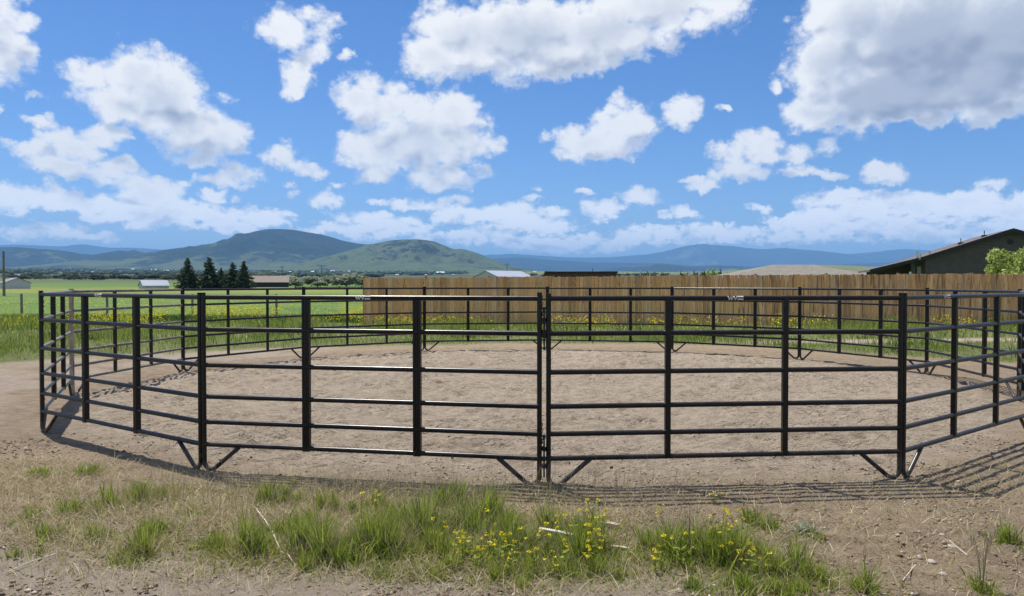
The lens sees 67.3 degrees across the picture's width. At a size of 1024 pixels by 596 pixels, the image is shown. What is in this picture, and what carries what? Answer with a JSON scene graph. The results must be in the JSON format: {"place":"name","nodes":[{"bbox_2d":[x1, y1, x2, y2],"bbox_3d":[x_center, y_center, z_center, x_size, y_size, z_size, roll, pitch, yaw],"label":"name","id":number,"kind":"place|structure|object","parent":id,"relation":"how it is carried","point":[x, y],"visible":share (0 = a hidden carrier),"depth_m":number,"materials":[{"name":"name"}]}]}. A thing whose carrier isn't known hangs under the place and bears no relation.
{"place":"outdoors","nodes":[
{"label":"outdoors","id":0,"kind":"place"},
{"bbox_2d":[0,247,143,267],"bbox_3d":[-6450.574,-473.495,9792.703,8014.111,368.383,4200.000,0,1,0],"label":"wooded hills","id":1,"kind":"structure","parent":0,"point":[18,256],"depth_m":9259.47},
{"bbox_2d":[0,244,160,254],"bbox_3d":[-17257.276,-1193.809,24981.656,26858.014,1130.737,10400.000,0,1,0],"label":"hills","id":2,"kind":"structure","parent":0,"point":[85,249],"depth_m":24148.43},
{"bbox_2d":[5,229,367,270],"bbox_3d":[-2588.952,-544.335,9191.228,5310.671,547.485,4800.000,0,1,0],"label":"mountain","id":3,"kind":"structure","parent":0,"point":[265,248],"depth_m":7707.25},
{"bbox_2d":[254,239,535,271],"bbox_3d":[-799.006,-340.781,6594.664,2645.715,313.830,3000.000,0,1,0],"label":"green hills","id":4,"kind":"structure","parent":0,"point":[408,255],"depth_m":5723.97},
{"bbox_2d":[0,309,1017,361],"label":"meadow grass","id":5,"kind":"structure","parent":0,"point":[105,334],"depth_m":22.04,"materials":[{"name":"plant"}]},
{"bbox_2d":[0,269,1023,595],"bbox_3d":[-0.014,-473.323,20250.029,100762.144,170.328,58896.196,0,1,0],"label":"ground","id":6,"kind":"structure","parent":0,"point":[18,395],"depth_m":7.98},
{"bbox_2d":[2,251,5,295],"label":"utility pole","id":7,"kind":"object","parent":6,"relation":"on","point":[3,274],"visible":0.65,"depth_m":94.86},
{"bbox_2d":[0,274,17,277],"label":"olive tree","id":8,"kind":"object","parent":6,"relation":"on","point":[10,276],"visible":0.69,"depth_m":691.84,"materials":[{"name":"green plant"}]},
{"bbox_2d":[0,278,30,288],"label":"metal barn","id":9,"kind":"structure","parent":6,"relation":"on","point":[14,283],"depth_m":190.19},
{"bbox_2d":[20,294,22,313],"bbox_3d":[-25.474,0.406,39.930,0.121,1.251,0.116,0,1,22],"label":"field post","id":10,"kind":"object","parent":6,"relation":"on","point":[21,303],"visible":0.79,"depth_m":39.88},
{"bbox_2d":[17,274,31,278],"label":"olive tree","id":11,"kind":"object","parent":6,"relation":"on","point":[21,276],"visible":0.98,"depth_m":635.17,"materials":[{"name":"green plant"}]},
{"bbox_2d":[3,553,55,573],"bbox_3d":[-2.718,1.497,4.342,0.016,0.024,0.304,0,1,23],"label":"dry stalk","id":12,"kind":"object","parent":6,"relation":"on","point":[28,562],"visible":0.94,"depth_m":4.31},
{"bbox_2d":[18,273,42,276],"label":"olive tree","id":13,"kind":"object","parent":6,"relation":"on","point":[31,274],"visible":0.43,"depth_m":683.72,"materials":[{"name":"green plant"}]},
{"bbox_2d":[32,275,49,278],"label":"olive tree","id":14,"kind":"object","parent":6,"relation":"on","point":[40,277],"visible":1,"depth_m":643.80,"materials":[{"name":"green plant"}]},
{"bbox_2d":[38,289,73,428],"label":"corral panel","id":15,"kind":"object","parent":6,"relation":"on","point":[52,384],"visible":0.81,"depth_m":9.80,"materials":[{"name":"paint"}]},
{"bbox_2d":[60,274,86,279],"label":"olive tree","id":16,"kind":"object","parent":6,"relation":"on","point":[73,276],"visible":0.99,"depth_m":609.16,"materials":[{"name":"green plant"}]},
{"bbox_2d":[82,273,108,279],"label":"olive tree","id":17,"kind":"object","parent":6,"relation":"on","point":[95,276],"visible":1,"depth_m":619.42,"materials":[{"name":"green plant"}]},
{"bbox_2d":[109,273,121,278],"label":"olive tree","id":18,"kind":"object","parent":6,"relation":"on","point":[112,275],"visible":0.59,"depth_m":689.43,"materials":[{"name":"green plant"}]},
{"bbox_2d":[39,291,202,468],"bbox_3d":[-3.854,0.697,7.411,3.005,1.521,0.066,1,1,35],"label":"corral panel","id":19,"kind":"object","parent":6,"relation":"on","point":[136,357],"visible":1,"depth_m":7.20,"materials":[{"name":"black paint"}]},
{"bbox_2d":[116,275,131,279],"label":"olive tree","id":20,"kind":"object","parent":6,"relation":"on","point":[124,277],"visible":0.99,"depth_m":644.90,"materials":[{"name":"green plant"}]},
{"bbox_2d":[73,288,184,394],"bbox_3d":[-6.115,0.603,12.428,0.060,1.525,3.003,0,1,6],"label":"corral panel","id":21,"kind":"object","parent":6,"relation":"on","point":[115,308],"visible":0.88,"depth_m":12.11,"materials":[{"name":"black paint"}]},
{"bbox_2d":[132,274,148,279],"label":"olive tree","id":22,"kind":"object","parent":6,"relation":"on","point":[140,276],"visible":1,"depth_m":633.12,"materials":[{"name":"green plant"}]},
{"bbox_2d":[137,280,169,288],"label":"metal barn","id":23,"kind":"structure","parent":6,"relation":"on","point":[153,284],"depth_m":200.99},
{"bbox_2d":[147,274,160,279],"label":"olive tree","id":24,"kind":"object","parent":6,"relation":"on","point":[155,276],"visible":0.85,"depth_m":669.39,"materials":[{"name":"green plant"}]},
{"bbox_2d":[161,273,177,279],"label":"olive tree","id":25,"kind":"object","parent":6,"relation":"on","point":[169,276],"visible":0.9,"depth_m":632.13,"materials":[{"name":"green plant"}]},
{"bbox_2d":[173,258,199,288],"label":"spruce tree","id":26,"kind":"object","parent":6,"relation":"on","point":[186,278],"visible":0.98,"depth_m":204.05,"materials":[{"name":"green plant"}]},
{"bbox_2d":[34,300,345,305],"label":"wire strands","id":27,"kind":"object","parent":6,"relation":"on","point":[196,300],"visible":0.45,"depth_m":39.46},
{"bbox_2d":[194,257,222,288],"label":"spruce tree","id":28,"kind":"object","parent":6,"relation":"on","point":[208,277],"visible":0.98,"depth_m":204.07,"materials":[{"name":"green plant"}]},
{"bbox_2d":[216,268,223,287],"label":"spruce tree","id":29,"kind":"object","parent":6,"relation":"on","point":[221,273],"visible":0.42,"depth_m":207.41,"materials":[{"name":"green plant"}]},
{"bbox_2d":[220,262,238,287],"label":"spruce tree","id":30,"kind":"object","parent":6,"relation":"on","point":[228,278],"visible":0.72,"depth_m":203.94,"materials":[{"name":"green plant"}]},
{"bbox_2d":[183,287,303,370],"bbox_3d":[-5.201,0.547,15.170,0.057,1.521,3.002,1,1,30],"label":"corral panel","id":31,"kind":"object","parent":6,"relation":"on","point":[228,319],"visible":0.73,"depth_m":14.88,"materials":[{"name":"black paint"}]},
{"bbox_2d":[230,261,256,287],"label":"spruce tree","id":32,"kind":"object","parent":6,"relation":"on","point":[242,280],"visible":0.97,"depth_m":202.14,"materials":[{"name":"green plant"}]},
{"bbox_2d":[249,276,288,286],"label":"brown house","id":33,"kind":"structure","parent":6,"relation":"on","point":[271,281],"depth_m":244.17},
{"bbox_2d":[289,276,305,286],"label":"olive tree","id":34,"kind":"object","parent":6,"relation":"on","point":[295,281],"visible":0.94,"depth_m":260.14,"materials":[{"name":"green plant"}]},
{"bbox_2d":[301,276,320,285],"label":"olive tree","id":35,"kind":"object","parent":6,"relation":"on","point":[308,280],"visible":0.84,"depth_m":273.07,"materials":[{"name":"green plant"}]},
{"bbox_2d":[311,281,326,286],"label":"olive tree","id":36,"kind":"object","parent":6,"relation":"on","point":[319,283],"visible":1,"depth_m":248.88,"materials":[{"name":"green plant"}]},
{"bbox_2d":[294,286,362,287],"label":"rail fence","id":37,"kind":"object","parent":6,"relation":"on","point":[329,287],"visible":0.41,"depth_m":204.93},
{"bbox_2d":[321,276,336,285],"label":"olive tree","id":38,"kind":"object","parent":6,"relation":"on","point":[327,279],"visible":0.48,"depth_m":282.02,"materials":[{"name":"green plant"}]},
{"bbox_2d":[329,272,363,286],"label":"olive tree","id":39,"kind":"object","parent":6,"relation":"on","point":[350,279],"visible":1,"depth_m":265.44,"materials":[{"name":"green plant"}]},
{"bbox_2d":[357,491,364,519],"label":"mustard plant","id":40,"kind":"object","parent":6,"relation":"on","point":[361,501],"visible":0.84,"depth_m":5.15,"materials":[{"name":"green plant"}]},
{"bbox_2d":[0,268,721,276],"bbox_3d":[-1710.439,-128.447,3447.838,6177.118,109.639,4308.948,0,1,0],"label":"woods","id":41,"kind":"object","parent":6,"relation":"on","point":[49,271],"visible":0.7,"depth_m":2614.26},
{"bbox_2d":[355,273,370,285],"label":"olive tree","id":42,"kind":"object","parent":6,"relation":"on","point":[360,283],"visible":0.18,"depth_m":277.29,"materials":[{"name":"green plant"}]},
{"bbox_2d":[303,287,425,354],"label":"corral panel","id":43,"kind":"object","parent":6,"relation":"on","point":[386,325],"visible":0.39,"depth_m":17.23,"materials":[{"name":"black paint"}]},
{"bbox_2d":[201,292,545,482],"bbox_3d":[-1.200,0.715,6.281,2.990,1.529,0.063,0,1,11],"label":"corral panel","id":44,"kind":"object","parent":6,"relation":"on","point":[306,399],"visible":0.97,"depth_m":6.24,"materials":[{"name":"black paint"}]},
{"bbox_2d":[369,490,380,513],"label":"mustard plant","id":45,"kind":"object","parent":6,"relation":"on","point":[375,502],"visible":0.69,"depth_m":5.21,"materials":[{"name":"green plant"}]},
{"bbox_2d":[431,517,447,540],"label":"mustard plant","id":46,"kind":"object","parent":6,"relation":"on","point":[444,526],"visible":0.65,"depth_m":4.56,"materials":[{"name":"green plant"}]},
{"bbox_2d":[453,530,463,551],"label":"mustard plant","id":47,"kind":"object","parent":6,"relation":"on","point":[459,538],"visible":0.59,"depth_m":4.52,"materials":[{"name":"green plant"}]},
{"bbox_2d":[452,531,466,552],"bbox_3d":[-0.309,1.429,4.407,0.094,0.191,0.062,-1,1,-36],"label":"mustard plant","id":48,"kind":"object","parent":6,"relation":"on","point":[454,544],"visible":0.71,"depth_m":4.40,"materials":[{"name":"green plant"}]},
{"bbox_2d":[456,535,472,566],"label":"mustard plant","id":49,"kind":"object","parent":6,"relation":"on","point":[462,558],"visible":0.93,"depth_m":4.31,"materials":[{"name":"green plant"}]},
{"bbox_2d":[468,537,483,565],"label":"mustard plant","id":50,"kind":"object","parent":6,"relation":"on","point":[474,551],"visible":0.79,"depth_m":4.35,"materials":[{"name":"green plant"}]},
{"bbox_2d":[473,545,487,573],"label":"mustard plant","id":51,"kind":"object","parent":6,"relation":"on","point":[475,556],"visible":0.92,"depth_m":4.24,"materials":[{"name":"green plant"}]},
{"bbox_2d":[424,286,546,350],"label":"corral panel","id":52,"kind":"object","parent":6,"relation":"on","point":[508,322],"visible":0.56,"depth_m":18.36,"materials":[{"name":"black paint"}]},
{"bbox_2d":[482,508,495,534],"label":"mustard plant","id":53,"kind":"object","parent":6,"relation":"on","point":[486,524],"visible":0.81,"depth_m":4.72,"materials":[{"name":"green plant"}]},
{"bbox_2d":[485,532,496,558],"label":"mustard plant","id":54,"kind":"object","parent":6,"relation":"on","point":[489,544],"visible":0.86,"depth_m":4.42,"materials":[{"name":"green plant"}]},
{"bbox_2d":[0,299,987,347],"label":"flower stems","id":55,"kind":"object","parent":6,"relation":"on","point":[401,320],"visible":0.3,"depth_m":27.34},
{"bbox_2d":[489,542,503,568],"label":"mustard plant","id":56,"kind":"object","parent":6,"relation":"on","point":[493,555],"visible":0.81,"depth_m":4.27,"materials":[{"name":"green plant"}]},
{"bbox_2d":[472,270,529,290],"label":"metal barn","id":57,"kind":"structure","parent":6,"relation":"on","point":[485,274],"depth_m":151.33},
{"bbox_2d":[499,533,508,558],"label":"mustard plant","id":58,"kind":"object","parent":6,"relation":"on","point":[504,553],"visible":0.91,"depth_m":4.38,"materials":[{"name":"green plant"}]},
{"bbox_2d":[0,297,1015,345],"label":"meadow flowers","id":59,"kind":"object","parent":6,"relation":"on","point":[248,306],"visible":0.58,"depth_m":28.49,"materials":[{"name":"yellow plant"}]},
{"bbox_2d":[499,531,516,562],"bbox_3d":[-0.010,1.432,4.366,0.063,0.205,0.150,-1,1,-39],"label":"mustard plant","id":60,"kind":"object","parent":6,"relation":"on","point":[512,545],"visible":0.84,"depth_m":4.37,"materials":[{"name":"green plant"}]},
{"bbox_2d":[0,313,1016,357],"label":"rank weeds","id":61,"kind":"object","parent":6,"relation":"on","point":[170,316],"visible":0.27,"depth_m":27.61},
{"bbox_2d":[504,551,517,572],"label":"mustard plant","id":62,"kind":"object","parent":6,"relation":"on","point":[508,561],"visible":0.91,"depth_m":4.19,"materials":[{"name":"green plant"}]},
{"bbox_2d":[0,462,1023,595],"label":"grass","id":63,"kind":"structure","parent":6,"relation":"on","point":[711,556],"depth_m":4.47,"materials":[{"name":"plant"}]},
{"bbox_2d":[540,527,573,536],"bbox_3d":[0.284,1.425,4.670,0.250,0.032,0.030,0,1,20],"label":"wood lath","id":64,"kind":"object","parent":63,"relation":"on","point":[548,530],"visible":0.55,"depth_m":4.68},
{"bbox_2d":[0,444,1023,595],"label":"dry grass","id":65,"kind":"structure","parent":6,"relation":"on","point":[179,510],"depth_m":5.07,"materials":[{"name":"plant"}]},
{"bbox_2d":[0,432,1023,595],"bbox_3d":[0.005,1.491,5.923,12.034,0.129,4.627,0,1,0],"label":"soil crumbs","id":66,"kind":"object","parent":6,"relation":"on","point":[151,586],"visible":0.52,"depth_m":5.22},
{"bbox_2d":[512,526,524,558],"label":"mustard plant","id":67,"kind":"object","parent":6,"relation":"on","point":[520,535],"visible":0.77,"depth_m":4.48,"materials":[{"name":"green plant"}]},
{"bbox_2d":[524,534,539,564],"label":"mustard plant","id":68,"kind":"object","parent":6,"relation":"on","point":[531,553],"visible":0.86,"depth_m":4.25,"materials":[{"name":"green plant"}]},
{"bbox_2d":[538,521,558,555],"bbox_3d":[0.209,1.407,4.442,0.125,0.238,0.048,0,1,-3],"label":"mustard plant","id":69,"kind":"object","parent":6,"relation":"on","point":[547,544],"visible":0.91,"depth_m":4.44,"materials":[{"name":"green plant"}]},
{"bbox_2d":[543,550,558,576],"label":"mustard plant","id":70,"kind":"object","parent":6,"relation":"on","point":[555,569],"visible":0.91,"depth_m":4.19,"materials":[{"name":"green plant"}]},
{"bbox_2d":[555,514,567,543],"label":"mustard plant","id":71,"kind":"object","parent":6,"relation":"on","point":[562,529],"visible":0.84,"depth_m":4.58,"materials":[{"name":"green plant"}]},
{"bbox_2d":[561,538,568,562],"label":"mustard plant","id":72,"kind":"object","parent":6,"relation":"on","point":[565,551],"visible":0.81,"depth_m":4.29,"materials":[{"name":"green plant"}]},
{"bbox_2d":[565,508,588,536],"bbox_3d":[0.396,1.394,4.622,0.152,0.265,0.064,0,1,-11],"label":"mustard plant","id":73,"kind":"object","parent":6,"relation":"on","point":[566,513],"visible":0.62,"depth_m":4.62,"materials":[{"name":"yellow plant"}]},
{"bbox_2d":[542,269,617,295],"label":"open shed","id":74,"kind":"structure","parent":6,"relation":"on","point":[579,273],"depth_m":61.88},
{"bbox_2d":[582,545,592,573],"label":"mustard plant","id":75,"kind":"object","parent":6,"relation":"on","point":[588,562],"visible":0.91,"depth_m":4.23,"materials":[{"name":"green plant"}]},
{"bbox_2d":[588,528,602,561],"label":"mustard plant","id":76,"kind":"object","parent":6,"relation":"on","point":[599,547],"visible":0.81,"depth_m":4.34,"materials":[{"name":"green plant"}]},
{"bbox_2d":[587,531,603,560],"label":"mustard plant","id":77,"kind":"object","parent":6,"relation":"on","point":[600,540],"visible":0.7,"depth_m":4.37,"materials":[{"name":"green plant"}]},
{"bbox_2d":[585,498,607,536],"bbox_3d":[0.525,1.373,4.667,0.076,0.316,0.182,-1,2,-44],"label":"mustard plant","id":78,"kind":"object","parent":6,"relation":"on","point":[598,501],"visible":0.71,"depth_m":4.67,"materials":[{"name":"green plant"}]},
{"bbox_2d":[587,517,607,540],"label":"mustard plant","id":79,"kind":"object","parent":6,"relation":"on","point":[597,528],"visible":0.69,"depth_m":4.50,"materials":[{"name":"yellow plant"}]},
{"bbox_2d":[596,512,608,553],"bbox_3d":[0.534,1.391,4.499,0.063,0.264,0.093,1,1,34],"label":"mustard plant","id":80,"kind":"object","parent":6,"relation":"on","point":[604,535],"visible":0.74,"depth_m":4.51,"materials":[{"name":"green plant"}]},
{"bbox_2d":[547,286,672,349],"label":"corral panel","id":81,"kind":"object","parent":6,"relation":"on","point":[630,312],"visible":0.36,"depth_m":18.29,"materials":[{"name":"black paint"}]},
{"bbox_2d":[605,521,618,528],"bbox_3d":[0.653,1.484,5.019,0.088,0.033,0.040,1,1,36],"label":"wood block","id":82,"kind":"object","parent":6,"relation":"on","point":[612,523],"depth_m":5.00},
{"bbox_2d":[610,545,628,550],"bbox_3d":[0.642,1.491,4.586,0.114,0.021,0.025,0,1,22],"label":"stick","id":83,"kind":"object","parent":6,"relation":"on","point":[623,547],"visible":0.7,"depth_m":4.57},
{"bbox_2d":[651,548,658,573],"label":"mustard plant","id":84,"kind":"object","parent":6,"relation":"on","point":[654,558],"visible":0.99,"depth_m":4.23,"materials":[{"name":"yellow plant"}]},
{"bbox_2d":[656,533,666,570],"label":"mustard plant","id":85,"kind":"object","parent":6,"relation":"on","point":[659,552],"visible":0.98,"depth_m":4.28,"materials":[{"name":"green plant"}]},
{"bbox_2d":[655,504,668,530],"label":"mustard plant","id":86,"kind":"object","parent":6,"relation":"on","point":[661,516],"visible":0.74,"depth_m":4.73,"materials":[{"name":"yellow plant"}]},
{"bbox_2d":[670,531,695,570],"bbox_3d":[0.958,1.413,4.280,0.150,0.230,0.063,0,1,-15],"label":"mustard plant","id":87,"kind":"object","parent":6,"relation":"on","point":[689,553],"visible":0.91,"depth_m":4.28,"materials":[{"name":"green plant"}]},
{"bbox_2d":[363,273,1023,325],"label":"wooden fence","id":88,"kind":"object","parent":6,"relation":"on","point":[970,281],"visible":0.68,"depth_m":27.95,"materials":[{"name":"wood"}]},
{"bbox_2d":[542,293,903,482],"bbox_3d":[1.720,0.721,6.145,2.990,1.521,0.057,0,1,-5],"label":"corral panel","id":89,"kind":"object","parent":6,"relation":"on","point":[784,369],"visible":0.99,"depth_m":6.12,"materials":[{"name":"black paint"}]},
{"bbox_2d":[718,528,732,559],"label":"mustard plant","id":90,"kind":"object","parent":6,"relation":"on","point":[723,547],"visible":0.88,"depth_m":4.29,"materials":[{"name":"green plant"}]},
{"bbox_2d":[721,507,729,531],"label":"mustard plant","id":91,"kind":"object","parent":6,"relation":"on","point":[723,517],"visible":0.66,"depth_m":4.61,"materials":[{"name":"yellow plant"}]},
{"bbox_2d":[671,287,799,358],"bbox_3d":[4.894,0.511,17.067,2.999,1.521,0.061,1,1,39],"label":"corral panel","id":92,"kind":"object","parent":6,"relation":"on","point":[754,326],"visible":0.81,"depth_m":16.94,"materials":[{"name":"black paint"}]},
{"bbox_2d":[729,509,744,536],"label":"mustard plant","id":93,"kind":"object","parent":6,"relation":"on","point":[737,522],"visible":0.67,"depth_m":4.62,"materials":[{"name":"yellow plant"}]},
{"bbox_2d":[736,549,761,573],"bbox_3d":[1.297,1.450,4.184,0.150,0.153,0.063,1,1,41],"label":"mustard plant","id":94,"kind":"object","parent":6,"relation":"on","point":[743,563],"visible":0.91,"depth_m":4.19,"materials":[{"name":"green plant"}]},
{"bbox_2d":[743,541,755,566],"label":"mustard plant","id":95,"kind":"object","parent":6,"relation":"on","point":[754,549],"visible":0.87,"depth_m":4.25,"materials":[{"name":"green plant"}]},
{"bbox_2d":[764,552,774,575],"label":"mustard plant","id":96,"kind":"object","parent":6,"relation":"on","point":[765,564],"visible":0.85,"depth_m":4.18,"materials":[{"name":"green plant"}]},
{"bbox_2d":[710,265,865,294],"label":"hip roof house","id":97,"kind":"structure","parent":6,"relation":"on","point":[784,270],"depth_m":94.42,"materials":[{"name":"brown"}]},
{"bbox_2d":[786,520,823,534],"bbox_3d":[1.907,1.469,4.911,0.233,0.084,0.249,-1,1,-32],"label":"leaf rosette","id":98,"kind":"object","parent":6,"relation":"on","point":[800,527],"visible":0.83,"depth_m":4.93,"materials":[{"name":"plant"}]},
{"bbox_2d":[798,287,926,373],"bbox_3d":[6.652,0.555,14.795,0.061,1.521,3.000,-1,1,-24],"label":"corral panel","id":99,"kind":"object","parent":6,"relation":"on","point":[880,320],"visible":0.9,"depth_m":14.61,"materials":[{"name":"black paint"}]},
{"bbox_2d":[926,559,936,563],"bbox_3d":[2.427,1.526,4.447,0.045,0.026,0.060,0,1,-12],"label":"stone","id":100,"kind":"object","parent":6,"relation":"on","point":[930,561],"visible":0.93,"depth_m":4.43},
{"bbox_2d":[858,228,1023,292],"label":"house","id":101,"kind":"structure","parent":6,"relation":"on","point":[967,256],"depth_m":45.83,"materials":[{"name":"grey"}]},
{"bbox_2d":[901,293,1023,476],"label":"corral panel","id":102,"kind":"object","parent":6,"relation":"on","point":[955,360],"visible":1,"depth_m":6.87,"materials":[{"name":"black paint"}]},
{"bbox_2d":[925,288,1018,397],"bbox_3d":[7.104,0.609,11.984,0.061,1.521,2.999,0,1,6],"label":"corral panel","id":103,"kind":"object","parent":6,"relation":"on","point":[984,309],"visible":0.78,"depth_m":11.48,"materials":[{"name":"black paint"}]},
{"bbox_2d":[970,527,995,588],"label":"seed stalks","id":104,"kind":"object","parent":6,"relation":"on","point":[972,539],"visible":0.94,"depth_m":4.00,"materials":[{"name":"plant"}]},
{"bbox_2d":[984,246,1023,289],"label":"leafy tree","id":105,"kind":"object","parent":6,"relation":"on","point":[1015,260],"visible":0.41,"depth_m":31.18,"materials":[{"name":"green plant"}]},
{"bbox_2d":[1016,289,1023,400],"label":"corral panel","id":106,"kind":"object","parent":6,"relation":"on","point":[1020,363],"visible":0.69,"depth_m":10.35,"materials":[{"name":"black paint"}]},
{"bbox_2d":[0,0,1023,257],"label":"sky","id":107,"kind":"structure","parent":0,"point":[556,128],"materials":[{"name":"blue"}]},
{"bbox_2d":[595,263,751,271],"bbox_3d":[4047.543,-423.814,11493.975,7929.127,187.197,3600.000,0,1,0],"label":"dark foothills","id":108,"kind":"structure","parent":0,"point":[656,267],"depth_m":10977.18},
{"bbox_2d":[477,265,873,274],"bbox_3d":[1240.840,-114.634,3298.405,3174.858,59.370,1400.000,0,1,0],"label":"green hills","id":109,"kind":"structure","parent":0,"point":[853,268],"depth_m":3097.16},
{"bbox_2d":[493,258,894,270],"bbox_3d":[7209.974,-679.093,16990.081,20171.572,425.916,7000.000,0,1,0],"label":"blue foothills","id":110,"kind":"structure","parent":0,"point":[541,264],"depth_m":16113.01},
{"bbox_2d":[483,244,929,265],"bbox_3d":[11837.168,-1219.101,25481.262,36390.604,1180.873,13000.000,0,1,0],"label":"mountains","id":111,"kind":"structure","parent":0,"point":[702,254],"depth_m":23956.97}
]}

